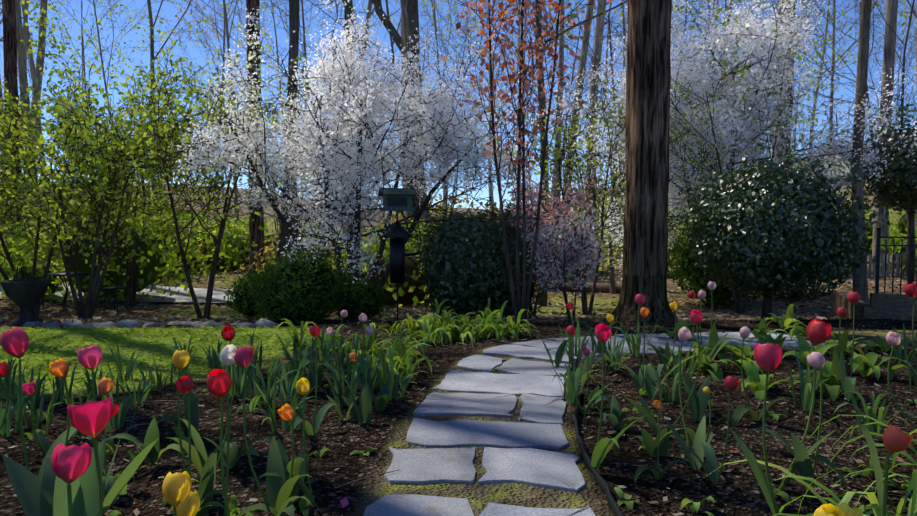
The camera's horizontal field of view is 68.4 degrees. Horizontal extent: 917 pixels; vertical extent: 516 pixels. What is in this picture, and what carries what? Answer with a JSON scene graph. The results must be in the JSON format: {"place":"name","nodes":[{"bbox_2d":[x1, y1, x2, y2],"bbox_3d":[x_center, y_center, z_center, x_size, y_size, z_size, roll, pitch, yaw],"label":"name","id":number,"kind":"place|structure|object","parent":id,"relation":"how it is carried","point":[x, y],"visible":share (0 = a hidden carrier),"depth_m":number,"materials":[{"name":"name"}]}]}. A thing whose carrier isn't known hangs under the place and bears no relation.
{"place":"outdoors","nodes":[
{"label":"outdoors","id":0,"kind":"place"},
{"bbox_2d":[0,283,234,302],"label":"path","id":1,"kind":"structure","parent":0,"point":[182,295],"depth_m":14.80,"materials":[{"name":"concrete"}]},
{"bbox_2d":[0,176,916,515],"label":"ground","id":2,"kind":"structure","parent":0,"point":[334,434],"depth_m":3.80,"materials":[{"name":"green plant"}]},
{"bbox_2d":[0,325,309,391],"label":"lawn grass","id":3,"kind":"structure","parent":2,"relation":"on","point":[104,332],"depth_m":6.11,"materials":[{"name":"green plant"}]},
{"bbox_2d":[0,264,623,515],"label":"edging","id":4,"kind":"object","parent":2,"relation":"on","point":[24,295],"visible":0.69,"depth_m":7.68,"materials":[{"name":"grey stone"}]},
{"bbox_2d":[2,0,677,326],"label":"pine trunks","id":5,"kind":"object","parent":2,"relation":"on","point":[645,234],"visible":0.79,"depth_m":7.65,"materials":[{"name":"brown plant"}]},
{"bbox_2d":[378,188,416,320],"bbox_3d":[-0.760,0.021,8.399,0.431,1.772,0.418,-1,3,-14],"label":"bird feeder","id":6,"kind":"object","parent":2,"relation":"on","point":[397,200],"visible":0.96,"depth_m":8.31,"materials":[{"name":"black metal"}]},
{"bbox_2d":[0,0,916,324],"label":"trees","id":7,"kind":"object","parent":2,"relation":"on","point":[304,286],"depth_m":10.89,"materials":[{"name":"plant"}]},
{"bbox_2d":[0,281,916,515],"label":"bed plants","id":8,"kind":"object","parent":2,"relation":"on","point":[71,480],"visible":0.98,"depth_m":3.46,"materials":[{"name":"green plant"}]},
{"bbox_2d":[0,0,916,266],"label":"forest","id":9,"kind":"object","parent":2,"relation":"on","point":[294,16],"visible":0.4,"depth_m":40.69,"materials":[{"name":"brown plant"}]},
{"bbox_2d":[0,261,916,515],"bbox_3d":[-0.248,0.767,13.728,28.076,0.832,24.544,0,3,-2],"label":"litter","id":10,"kind":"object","parent":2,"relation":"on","point":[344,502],"visible":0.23,"depth_m":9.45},
{"bbox_2d":[407,104,916,319],"bbox_3d":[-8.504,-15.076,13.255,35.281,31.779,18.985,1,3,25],"label":"camellia bush","id":11,"kind":"object","parent":2,"relation":"on","point":[759,230],"visible":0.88,"depth_m":8.30,"materials":[{"name":"green plant"}]},
{"bbox_2d":[796,146,866,186],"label":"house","id":12,"kind":"structure","parent":2,"relation":"on","point":[846,172],"depth_m":44.78,"materials":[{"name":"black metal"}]},
{"bbox_2d":[830,252,903,277],"bbox_3d":[10.765,0.199,18.609,2.663,0.804,0.104,1,3,12],"label":"picket fence","id":13,"kind":"object","parent":2,"relation":"on","point":[882,272],"visible":0.23,"depth_m":18.39,"materials":[{"name":"brown wood"}]},
{"bbox_2d":[834,292,916,320],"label":"stone wall","id":14,"kind":"structure","parent":2,"relation":"on","point":[888,306],"depth_m":8.33,"materials":[{"name":"grey stone"}]},
{"bbox_2d":[875,226,916,293],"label":"iron railing","id":15,"kind":"object","parent":2,"relation":"on","point":[878,237],"visible":0.71,"depth_m":9.97,"materials":[{"name":"black metal"}]},
{"bbox_2d":[0,0,916,209],"label":"sky","id":16,"kind":"structure","parent":0,"point":[169,11],"materials":[{"name":"blue"}]},
{"bbox_2d":[364,332,824,515],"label":"flagstone path","id":17,"kind":"structure","parent":0,"point":[514,456],"depth_m":3.58,"materials":[{"name":"grey stone"}]}
]}

